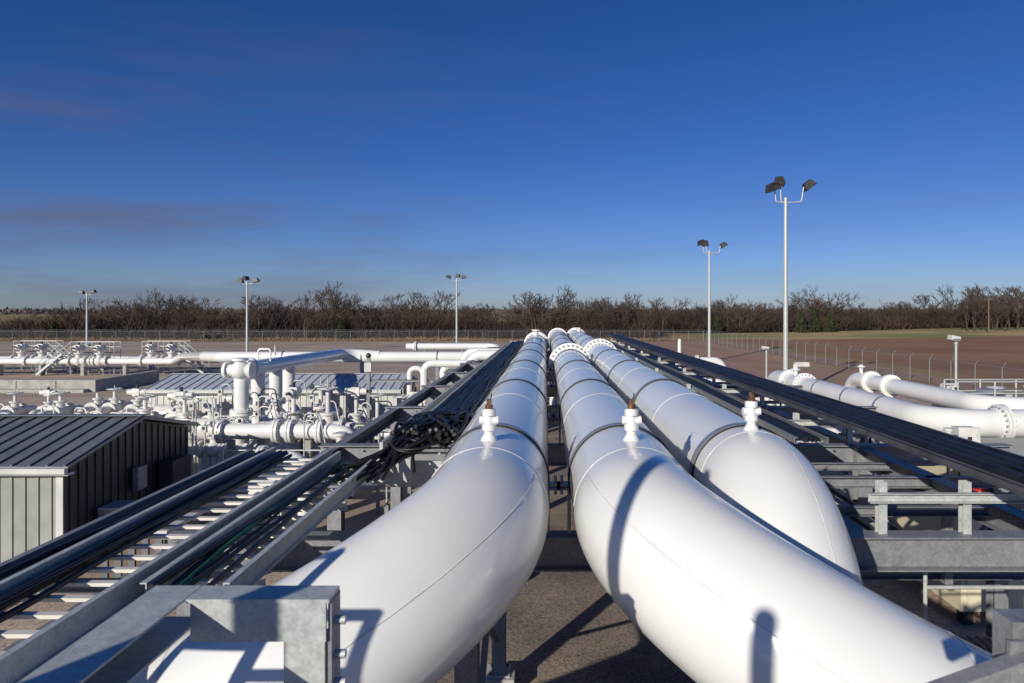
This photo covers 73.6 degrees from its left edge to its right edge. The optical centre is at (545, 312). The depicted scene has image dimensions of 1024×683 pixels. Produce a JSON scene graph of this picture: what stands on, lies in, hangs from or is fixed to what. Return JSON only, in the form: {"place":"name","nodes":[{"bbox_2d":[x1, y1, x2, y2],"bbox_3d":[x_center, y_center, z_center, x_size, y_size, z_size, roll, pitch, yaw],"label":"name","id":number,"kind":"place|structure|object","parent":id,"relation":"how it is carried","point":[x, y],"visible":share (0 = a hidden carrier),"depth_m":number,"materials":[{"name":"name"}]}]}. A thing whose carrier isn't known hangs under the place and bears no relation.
{"place":"outdoors","nodes":[
{"label":"outdoors","id":0,"kind":"place"},
{"bbox_2d":[99,513,202,577],"bbox_3d":[-8.250,5.160,14.300,1.500,1.680,1.600,0,0,0],"label":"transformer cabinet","id":1,"kind":"object","parent":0,"point":[121,563],"visible":0.03,"depth_m":13.60,"materials":[{"name":"metal"}]},
{"bbox_2d":[248,475,297,529],"bbox_3d":[-6.800,5.020,17.045,0.900,1.960,1.210,0,0,0],"label":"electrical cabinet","id":2,"kind":"object","parent":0,"point":[290,521],"visible":0.19,"depth_m":16.50,"materials":[{"name":"metal"}]},
{"bbox_2d":[0,313,1023,392],"bbox_3d":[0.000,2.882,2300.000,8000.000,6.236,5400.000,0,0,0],"label":"ground","id":3,"kind":"structure","parent":0,"point":[677,335],"depth_m":140.85,"materials":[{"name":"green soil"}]},
{"bbox_2d":[45,321,61,339],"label":"cedar tree","id":4,"kind":"object","parent":3,"relation":"on","point":[53,332],"visible":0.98,"depth_m":146.54,"materials":[{"name":"green plant"}]},
{"bbox_2d":[0,308,661,339],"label":"undergrowth","id":5,"kind":"object","parent":3,"relation":"on","point":[102,328],"visible":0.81,"depth_m":150.31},
{"bbox_2d":[0,336,682,340],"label":"dry grass verge","id":6,"kind":"structure","parent":3,"relation":"on","point":[287,338],"depth_m":144.05,"materials":[{"name":"plant"}]},
{"bbox_2d":[334,317,349,338],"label":"cedar tree","id":7,"kind":"object","parent":3,"relation":"on","point":[340,331],"visible":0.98,"depth_m":146.51,"materials":[{"name":"green plant"}]},
{"bbox_2d":[12,330,688,341],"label":"chain link fence","id":8,"kind":"object","parent":3,"relation":"on","point":[306,336],"visible":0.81,"depth_m":140.27,"materials":[{"name":"galvanized steel wire mesh"},{"name":"weathered galvanized steel"}]},
{"bbox_2d":[0,342,985,650],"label":"gravel yard","id":9,"kind":"structure","parent":3,"relation":"on","point":[904,594],"depth_m":49.87,"materials":[{"name":"gravel"}]},
{"bbox_2d":[0,389,36,413],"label":"valve assembly","id":10,"kind":"object","parent":9,"relation":"on","point":[15,407],"visible":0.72,"depth_m":34.90,"materials":[{"name":"white paint"}]},
{"bbox_2d":[29,387,57,413],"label":"valve assembly","id":11,"kind":"object","parent":9,"relation":"on","point":[48,391],"visible":0.28,"depth_m":35.61,"materials":[{"name":"white paint"}]},
{"bbox_2d":[9,340,80,373],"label":"valve access platform","id":12,"kind":"structure","parent":9,"relation":"on","point":[41,346],"depth_m":66.92,"materials":[{"name":"white paint"}]},
{"bbox_2d":[37,390,83,413],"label":"valve assembly","id":13,"kind":"object","parent":9,"relation":"on","point":[62,406],"visible":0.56,"depth_m":34.90,"materials":[{"name":"white paint"}]},
{"bbox_2d":[36,341,120,375],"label":"valve access platform","id":14,"kind":"structure","parent":9,"relation":"on","point":[100,359],"depth_m":64.78,"materials":[{"name":"white paint"}]},
{"bbox_2d":[0,370,158,392],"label":"containment wall","id":15,"kind":"structure","parent":9,"relation":"on","point":[58,385],"depth_m":51.50,"materials":[{"name":"concrete"}]},
{"bbox_2d":[78,290,96,345],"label":"floodlight pole","id":16,"kind":"object","parent":9,"relation":"on","point":[83,293],"visible":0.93,"depth_m":119.88,"materials":[{"name":"metal"}]},
{"bbox_2d":[75,393,108,413],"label":"valve assembly","id":17,"kind":"object","parent":9,"relation":"on","point":[97,402],"visible":0.42,"depth_m":35.59,"materials":[{"name":"white paint"}]},
{"bbox_2d":[0,414,200,562],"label":"equipment shelter","id":18,"kind":"object","parent":9,"relation":"on","point":[61,474],"visible":0.74,"depth_m":16.56,"materials":[{"name":"grey metal"}]},
{"bbox_2d":[97,454,190,517],"bbox_3d":[-10.595,4.900,18.395,0.630,1.600,3.610,0,0,0],"label":"wall mounted air conditioner","id":19,"kind":"object","parent":18,"relation":"attached to","point":[174,469],"depth_m":19.20,"materials":[{"name":"grey metal"}]},
{"bbox_2d":[0,355,219,369],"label":"pig launcher barrel","id":20,"kind":"object","parent":9,"relation":"on","point":[150,367],"visible":0.08,"depth_m":70.83,"materials":[{"name":"white paint"}]},
{"bbox_2d":[93,385,132,413],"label":"valve assembly","id":21,"kind":"object","parent":9,"relation":"on","point":[115,404],"visible":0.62,"depth_m":35.56,"materials":[{"name":"white paint"}]},
{"bbox_2d":[118,385,144,413],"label":"valve assembly","id":22,"kind":"object","parent":9,"relation":"on","point":[137,391],"visible":0.34,"depth_m":35.66,"materials":[{"name":"white paint"}]},
{"bbox_2d":[134,393,151,413],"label":"valve assembly","id":23,"kind":"object","parent":9,"relation":"on","point":[149,403],"visible":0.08,"depth_m":34.85,"materials":[{"name":"white paint"}]},
{"bbox_2d":[134,391,163,417],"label":"valve assembly","id":24,"kind":"object","parent":9,"relation":"on","point":[145,409],"visible":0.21,"depth_m":29.94,"materials":[{"name":"white paint"}]},
{"bbox_2d":[152,400,194,416],"bbox_3d":[-17.200,4.928,31.500,1.950,2.145,0.900,0,0,0],"label":"valve","id":25,"kind":"object","parent":9,"relation":"on","point":[163,410],"visible":0.16,"depth_m":31.18,"materials":[{"name":"white paint"}]},
{"bbox_2d":[141,341,209,372],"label":"valve access platform","id":26,"kind":"structure","parent":9,"relation":"on","point":[151,347],"depth_m":66.46,"materials":[{"name":"white paint"}]},
{"bbox_2d":[164,387,204,418],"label":"valve assembly","id":27,"kind":"object","parent":9,"relation":"on","point":[178,407],"visible":0.3,"depth_m":30.89,"materials":[{"name":"white paint"}]},
{"bbox_2d":[175,390,201,420],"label":"valve assembly","id":28,"kind":"object","parent":9,"relation":"on","point":[184,414],"visible":0.29,"depth_m":29.40,"materials":[{"name":"white paint"}]},
{"bbox_2d":[188,418,225,474],"bbox_3d":[-12.800,4.900,24.410,2.760,2.200,0.980,0,0,0],"label":"valve assembly","id":29,"kind":"object","parent":9,"relation":"on","point":[219,457],"visible":0.26,"depth_m":24.34,"materials":[{"name":"white paint"}]},
{"bbox_2d":[193,398,228,456],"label":"valve assembly","id":30,"kind":"object","parent":9,"relation":"on","point":[215,405],"visible":0.09,"depth_m":30.02,"materials":[{"name":"white paint"}]},
{"bbox_2d":[197,424,225,465],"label":"valve assembly","id":31,"kind":"object","parent":9,"relation":"on","point":[213,448],"visible":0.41,"depth_m":24.31,"materials":[{"name":"white paint"}]},
{"bbox_2d":[191,407,231,462],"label":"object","id":32,"kind":"object","parent":9,"relation":"on","point":[200,435],"visible":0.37,"depth_m":27.22,"materials":[{"name":"white paint"}]},
{"bbox_2d":[0,380,423,480],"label":"instrument tubing","id":33,"kind":"object","parent":9,"relation":"on","point":[192,407],"visible":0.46,"depth_m":24.41,"materials":[{"name":"white paint"}]},
{"bbox_2d":[200,419,251,470],"bbox_3d":[-11.000,4.900,24.410,2.760,2.200,0.980,0,0,0],"label":"valve assembly","id":34,"kind":"object","parent":9,"relation":"on","point":[241,444],"visible":0.3,"depth_m":24.34,"materials":[{"name":"white paint"}]},
{"bbox_2d":[0,351,463,398],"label":"transfer pipe","id":35,"kind":"object","parent":9,"relation":"on","point":[206,356],"visible":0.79,"depth_m":39.11,"materials":[{"name":"metal"}]},
{"bbox_2d":[226,395,250,440],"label":"valve assembly","id":36,"kind":"object","parent":9,"relation":"on","point":[228,398],"depth_m":30.07,"materials":[{"name":"white paint"}]},
{"bbox_2d":[236,276,259,351],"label":"floodlight pole","id":37,"kind":"object","parent":9,"relation":"on","point":[243,278],"visible":0.96,"depth_m":94.88,"materials":[{"name":"metal"}]},
{"bbox_2d":[226,422,274,458],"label":"valve assembly","id":38,"kind":"object","parent":9,"relation":"on","point":[253,445],"visible":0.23,"depth_m":24.36,"materials":[{"name":"white paint"}]},
{"bbox_2d":[213,419,354,515],"bbox_3d":[-8.640,4.840,21.255,4.798,2.499,4.310,0,0,0],"label":"meter run header","id":39,"kind":"object","parent":9,"relation":"on","point":[278,431],"visible":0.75,"depth_m":22.76,"materials":[{"name":"white paint"}]},
{"bbox_2d":[156,382,414,420],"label":"walls","id":40,"kind":"structure","parent":9,"relation":"on","point":[343,402],"depth_m":33.00,"materials":[{"name":"metal"}]},
{"bbox_2d":[143,390,401,408],"bbox_3d":[-13.100,4.872,32.799,12.300,2.257,0.338,0,0,0],"label":"trim and door","id":41,"kind":"structure","parent":40,"relation":"attached to","point":[197,392],"depth_m":32.73,"materials":[{"name":"metal"}]},
{"bbox_2d":[145,373,417,389],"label":"roof","id":42,"kind":"structure","parent":40,"relation":"on","point":[208,381],"depth_m":34.02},
{"bbox_2d":[250,382,335,442],"bbox_3d":[-9.400,4.305,25.323,3.246,3.390,1.153,0,0,0],"label":"valve assembly","id":43,"kind":"object","parent":9,"relation":"on","point":[293,392],"visible":0.23,"depth_m":25.33,"materials":[{"name":"white paint"}]},
{"bbox_2d":[273,418,324,480],"bbox_3d":[-9.200,4.900,24.410,2.760,2.200,0.980,0,0,0],"label":"valve assembly","id":44,"kind":"object","parent":9,"relation":"on","point":[289,446],"visible":0.23,"depth_m":24.32,"materials":[{"name":"white paint"}]},
{"bbox_2d":[221,450,379,514],"bbox_3d":[-7.300,5.039,20.300,4.700,1.922,0.800,0,0,0],"label":"walkway handrail","id":45,"kind":"object","parent":9,"relation":"on","point":[365,485],"visible":0.24,"depth_m":20.25,"materials":[{"name":"metal"}]},
{"bbox_2d":[221,345,380,442],"bbox_3d":[-10.785,3.725,32.422,2.770,4.550,13.774,0,0,0],"label":"metering manifold","id":46,"kind":"object","parent":9,"relation":"on","point":[243,371],"visible":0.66,"depth_m":28.13,"materials":[{"name":"white paint"}]},
{"bbox_2d":[302,377,337,456],"bbox_3d":[-8.620,4.229,26.151,0.781,3.542,3.306,0,0,0],"label":"valve assembly","id":47,"kind":"object","parent":9,"relation":"on","point":[319,407],"visible":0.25,"depth_m":26.07,"materials":[{"name":"white paint"}]},
{"bbox_2d":[282,377,369,444],"bbox_3d":[-7.840,4.167,24.543,3.288,3.667,0.777,0,0,0],"label":"valve assembly","id":48,"kind":"object","parent":9,"relation":"on","point":[327,415],"visible":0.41,"depth_m":24.44,"materials":[{"name":"white paint"}]},
{"bbox_2d":[332,431,348,498],"bbox_3d":[-6.700,4.952,22.200,1.300,2.095,0.800,0,0,0],"label":"filter separator","id":49,"kind":"object","parent":9,"relation":"on","point":[339,435],"visible":0.14,"depth_m":22.08,"materials":[{"name":"white paint"}]},
{"bbox_2d":[344,383,371,429],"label":"valve assembly","id":50,"kind":"object","parent":9,"relation":"on","point":[356,391],"visible":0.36,"depth_m":25.29,"materials":[{"name":"white paint"}]},
{"bbox_2d":[364,385,389,428],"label":"valve assembly","id":51,"kind":"object","parent":9,"relation":"on","point":[377,395],"visible":0.2,"depth_m":25.36,"materials":[{"name":"white paint"}]},
{"bbox_2d":[383,487,410,513],"bbox_3d":[-4.200,4.989,19.500,0.100,2.022,3.800,0,0,0],"label":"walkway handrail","id":52,"kind":"object","parent":9,"relation":"on","point":[386,506],"visible":0.12,"depth_m":17.98,"materials":[{"name":"metal"}]},
{"bbox_2d":[364,353,433,421],"bbox_3d":[-6.450,3.890,29.977,3.000,4.220,0.274,0,0,0],"label":"instrument stand","id":53,"kind":"object","parent":9,"relation":"on","point":[368,368],"visible":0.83,"depth_m":29.93,"materials":[{"name":"metal"}]},
{"bbox_2d":[393,388,408,401],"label":"valve assembly","id":54,"kind":"object","parent":9,"relation":"on","point":[403,397],"visible":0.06,"depth_m":26.25,"materials":[{"name":"white paint"}]},
{"bbox_2d":[407,366,420,394],"bbox_3d":[-5.890,4.190,30.500,1.020,3.620,0.600,0,0,0],"label":"gooseneck pipe","id":55,"kind":"object","parent":9,"relation":"on","point":[411,370],"visible":0.34,"depth_m":30.40,"materials":[{"name":"metal"}]},
{"bbox_2d":[373,387,456,442],"bbox_3d":[-4.720,4.341,24.414,3.152,3.317,1.119,0,0,0],"label":"valve assembly","id":56,"kind":"object","parent":9,"relation":"on","point":[384,434],"visible":0.04,"depth_m":24.34,"materials":[{"name":"white paint"}]},
{"bbox_2d":[419,360,474,405],"bbox_3d":[-4.290,4.040,30.000,2.720,3.920,0.600,0,0,0],"label":"gooseneck pipe","id":57,"kind":"object","parent":9,"relation":"on","point":[427,366],"visible":0.36,"depth_m":29.85,"materials":[{"name":"metal"}]},
{"bbox_2d":[406,341,500,363],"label":"transfer pipe","id":58,"kind":"object","parent":9,"relation":"on","point":[415,346],"visible":0.61,"depth_m":44.82,"materials":[{"name":"metal"}]},
{"bbox_2d":[446,274,466,342],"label":"floodlight pole","id":59,"kind":"object","parent":9,"relation":"on","point":[457,276],"visible":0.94,"depth_m":119.85,"materials":[{"name":"metal"}]},
{"bbox_2d":[438,362,481,441],"bbox_3d":[-3.740,4.140,31.500,2.620,3.720,0.600,0,0,0],"label":"gooseneck pipe","id":60,"kind":"object","parent":9,"relation":"on","point":[443,370],"visible":0.15,"depth_m":31.35,"materials":[{"name":"metal"}]},
{"bbox_2d":[460,348,499,359],"bbox_3d":[-2.966,3.940,36.000,3.372,4.120,0.704,0,0,0],"label":"gooseneck pipe","id":61,"kind":"object","parent":9,"relation":"on","point":[466,354],"visible":0.11,"depth_m":35.84,"materials":[{"name":"metal"}]},
{"bbox_2d":[437,401,695,682],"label":"crushed stone pad","id":62,"kind":"object","parent":9,"relation":"on","point":[571,627],"depth_m":12.62,"materials":[{"name":"gravel"}]},
{"bbox_2d":[467,350,496,371],"bbox_3d":[-2.497,3.855,31.000,2.674,4.290,0.768,0,0,0],"label":"gooseneck pipe","id":63,"kind":"object","parent":62,"relation":"on","point":[478,356],"visible":0.12,"depth_m":30.80,"materials":[{"name":"metal"}]},
{"bbox_2d":[2,339,1023,682],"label":"pipe rack","id":64,"kind":"object","parent":62,"relation":"on","point":[990,551],"visible":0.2,"depth_m":7.94,"materials":[{"name":"metal"}]},
{"bbox_2d":[38,341,514,592],"bbox_3d":[-2.285,1.790,22.400,2.530,0.460,38.660,0,0,0],"label":"tray support bracket","id":65,"kind":"object","parent":64,"relation":"on","point":[401,474],"visible":0.34,"depth_m":7.90,"materials":[{"name":"metal"}]},
{"bbox_2d":[0,447,334,682],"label":"cable tray","id":66,"kind":"object","parent":65,"relation":"on","point":[67,559],"visible":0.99,"depth_m":4.70,"materials":[{"name":"metal"}]},
{"bbox_2d":[140,451,375,592],"bbox_3d":[-2.170,1.700,6.049,0.540,0.150,3.901,0,0,0],"label":"cable tray","id":67,"kind":"object","parent":65,"relation":"on","point":[201,561],"visible":0.87,"depth_m":5.19,"materials":[{"name":"metal"}]},
{"bbox_2d":[331,340,523,482],"bbox_3d":[-1.633,1.516,21.449,1.337,0.440,29.101,0,0,0],"label":"cable bundle","id":68,"kind":"object","parent":65,"relation":"on","point":[445,422],"visible":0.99,"depth_m":8.36,"materials":[{"name":"rubber"}]},
{"bbox_2d":[130,332,559,682],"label":"gas pipeline","id":69,"kind":"object","parent":64,"relation":"on","point":[431,576],"visible":0.95,"depth_m":4.03,"materials":[{"name":"white paint"}]},
{"bbox_2d":[597,338,828,443],"bbox_3d":[3.500,1.689,26.500,0.450,0.082,35.001,0,0,0],"label":"cable tray","id":70,"kind":"object","parent":64,"relation":"on","point":[789,430],"visible":0.79,"depth_m":12.54,"materials":[{"name":"metal"}]},
{"bbox_2d":[567,327,862,584],"bbox_3d":[1.880,3.340,23.860,1.300,5.320,38.620,0,0,0],"label":"gas pipeline","id":71,"kind":"object","parent":64,"relation":"on","point":[772,481],"visible":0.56,"depth_m":5.82,"materials":[{"name":"white paint"}]},
{"bbox_2d":[548,328,991,682],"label":"gas pipeline","id":72,"kind":"object","parent":64,"relation":"on","point":[700,582],"visible":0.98,"depth_m":3.94,"materials":[{"name":"white paint"}]},
{"bbox_2d":[607,334,1023,495],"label":"cable tray","id":73,"kind":"object","parent":64,"relation":"on","point":[1001,468],"visible":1,"depth_m":8.35,"materials":[{"name":"metal"}]},
{"bbox_2d":[942,427,959,475],"bbox_3d":[5.609,2.060,9.500,0.299,0.900,0.120,0,0,0],"label":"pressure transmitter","id":74,"kind":"object","parent":64,"relation":"attached to","point":[947,430],"visible":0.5,"depth_m":9.48,"materials":[{"name":"metal"}]},
{"bbox_2d":[532,328,580,404],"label":"pipeline riser bend","id":75,"kind":"object","parent":62,"relation":"on","point":[551,399],"visible":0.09,"depth_m":44.00,"materials":[{"name":"white paint"}]},
{"bbox_2d":[923,572,1023,653],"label":"grating walkway","id":76,"kind":"structure","parent":62,"relation":"on","point":[981,642],"depth_m":7.18,"materials":[{"name":"metal"}]},
{"bbox_2d":[678,339,680,367],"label":"vent stack","id":77,"kind":"object","parent":9,"relation":"on","point":[679,345],"visible":0.23,"depth_m":67.83,"materials":[{"name":"white paint"}]},
{"bbox_2d":[675,355,725,381],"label":"gooseneck pipe","id":78,"kind":"object","parent":9,"relation":"on","point":[716,360],"visible":0.24,"depth_m":51.74,"materials":[{"name":"metal"}]},
{"bbox_2d":[761,346,768,378],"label":"area light post","id":79,"kind":"object","parent":9,"relation":"on","point":[765,348],"visible":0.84,"depth_m":47.94,"materials":[{"name":"metal"}]},
{"bbox_2d":[765,176,817,370],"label":"floodlight pole","id":80,"kind":"object","parent":9,"relation":"on","point":[780,182],"visible":0.93,"depth_m":46.88,"materials":[{"name":"metal"}]},
{"bbox_2d":[614,342,971,392],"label":"dirt patch","id":81,"kind":"object","parent":9,"relation":"on","point":[750,362],"visible":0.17,"depth_m":83.34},
{"bbox_2d":[697,239,728,356],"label":"floodlight pole","id":82,"kind":"object","parent":81,"relation":"on","point":[703,243],"visible":0.95,"depth_m":83.48,"materials":[{"name":"metal"}]},
{"bbox_2d":[765,362,1023,442],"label":"gas pipeline","id":83,"kind":"object","parent":9,"relation":"on","point":[998,421],"visible":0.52,"depth_m":22.50,"materials":[{"name":"white paint"}]},
{"bbox_2d":[844,365,1023,408],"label":"gas pipeline","id":84,"kind":"object","parent":9,"relation":"on","point":[888,385],"visible":0.84,"depth_m":29.92,"materials":[{"name":"white paint"}]},
{"bbox_2d":[931,380,956,407],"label":"valve assembly","id":85,"kind":"object","parent":9,"relation":"on","point":[950,385],"visible":0.15,"depth_m":31.32,"materials":[{"name":"white paint"}]},
{"bbox_2d":[947,335,960,384],"bbox_3d":[19.900,3.548,33.292,0.486,4.904,0.365,0,0,0],"label":"area light post","id":86,"kind":"object","parent":9,"relation":"on","point":[955,339],"visible":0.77,"depth_m":33.24,"materials":[{"name":"metal"}]},
{"bbox_2d":[892,438,1023,624],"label":"odorant tank enclosure","id":87,"kind":"object","parent":9,"relation":"on","point":[966,603],"visible":0.05,"depth_m":13.21,"materials":[{"name":"beige paint"}]},
{"bbox_2d":[943,379,1023,407],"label":"valve access platform","id":88,"kind":"structure","parent":9,"relation":"on","point":[994,392],"depth_m":29.75,"materials":[{"name":"metal"}]},
{"bbox_2d":[985,386,1011,396],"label":"valve assembly","id":89,"kind":"object","parent":9,"relation":"on","point":[998,387],"visible":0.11,"depth_m":30.78,"materials":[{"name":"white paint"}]},
{"bbox_2d":[0,282,1023,339],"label":"bare tree line","id":90,"kind":"object","parent":3,"relation":"on","point":[974,303],"visible":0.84,"depth_m":169.19,"materials":[{"name":"brown plant"}]},
{"bbox_2d":[0,306,1023,313],"bbox_3d":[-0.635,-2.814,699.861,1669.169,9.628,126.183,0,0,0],"label":"distant woodland","id":91,"kind":"object","parent":3,"relation":"on","point":[23,311],"visible":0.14,"depth_m":656.41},
{"bbox_2d":[613,305,1020,319],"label":"distant woodland","id":92,"kind":"object","parent":3,"relation":"on","point":[684,310],"visible":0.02,"depth_m":345.42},
{"bbox_2d":[639,304,1023,332],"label":"undergrowth","id":93,"kind":"object","parent":3,"relation":"on","point":[891,320],"visible":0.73,"depth_m":197.48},
{"bbox_2d":[687,327,1023,339],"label":"grass strip","id":94,"kind":"object","parent":3,"relation":"on","point":[929,333],"depth_m":169.20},
{"bbox_2d":[711,315,722,333],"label":"cedar tree","id":95,"kind":"object","parent":94,"relation":"on","point":[716,327],"visible":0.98,"depth_m":191.48,"materials":[{"name":"green plant"}]},
{"bbox_2d":[792,311,808,332],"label":"cedar tree","id":96,"kind":"object","parent":94,"relation":"on","point":[801,320],"visible":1,"depth_m":189.54,"materials":[{"name":"green plant"}]},
{"bbox_2d":[805,308,822,331],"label":"cedar tree","id":97,"kind":"object","parent":94,"relation":"on","point":[813,325],"visible":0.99,"depth_m":190.30,"materials":[{"name":"green plant"}]},
{"bbox_2d":[823,311,836,331],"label":"cedar tree","id":98,"kind":"object","parent":94,"relation":"on","point":[829,324],"visible":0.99,"depth_m":189.48,"materials":[{"name":"green plant"}]},
{"bbox_2d":[984,297,992,332],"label":"utility pole","id":99,"kind":"object","parent":94,"relation":"on","point":[988,299],"visible":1,"depth_m":164.89,"materials":[{"name":"brown wood"}]},
{"bbox_2d":[703,330,1023,391],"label":"chain link fence","id":100,"kind":"object","parent":3,"relation":"on","point":[876,355],"visible":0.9,"depth_m":66.66,"materials":[{"name":"grey metal"}]},
{"bbox_2d":[0,0,1023,310],"label":"sky","id":101,"kind":"structure","parent":0,"point":[376,148],"materials":[{"name":"blue"}]},
{"bbox_2d":[825,427,856,504],"bbox_3d":[8.890,4.640,20.500,0.980,2.720,2.400,0,0,0],"label":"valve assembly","id":102,"kind":"object","parent":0,"point":[837,430],"visible":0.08,"depth_m":20.38,"materials":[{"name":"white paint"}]},
{"bbox_2d":[699,340,1021,396],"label":"dirt road","id":103,"kind":"structure","parent":0,"point":[921,377],"depth_m":71.66,"materials":[{"name":"soil"}]},
{"bbox_2d":[734,336,1023,383],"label":"plowed field","id":104,"kind":"structure","parent":0,"point":[1002,350],"depth_m":104.34,"materials":[{"name":"soil"}]},
{"bbox_2d":[951,426,979,442],"bbox_3d":[6.500,2.087,10.580,0.360,0.645,0.240,0,0,0],"label":"junction box","id":105,"kind":"object","parent":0,"point":[970,433],"visible":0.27,"depth_m":10.47,"materials":[{"name":"metal"}]},
{"bbox_3d":[0.000,3.845,-0.450,2.320,4.310,3.500,0,0,0],"label":"grating platform","id":106,"kind":"object","parent":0,"visible":0},
{"bbox_2d":[18,585,346,682],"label":"platform guardrail","id":107,"kind":"object","parent":106,"relation":"attached to","point":[130,642],"visible":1,"depth_m":2.15,"materials":[{"name":"metal"}]},
{"bbox_2d":[927,609,1023,682],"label":"platform guardrail","id":108,"kind":"object","parent":106,"relation":"attached to","point":[1005,664],"visible":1,"depth_m":1.72,"materials":[{"name":"metal"}]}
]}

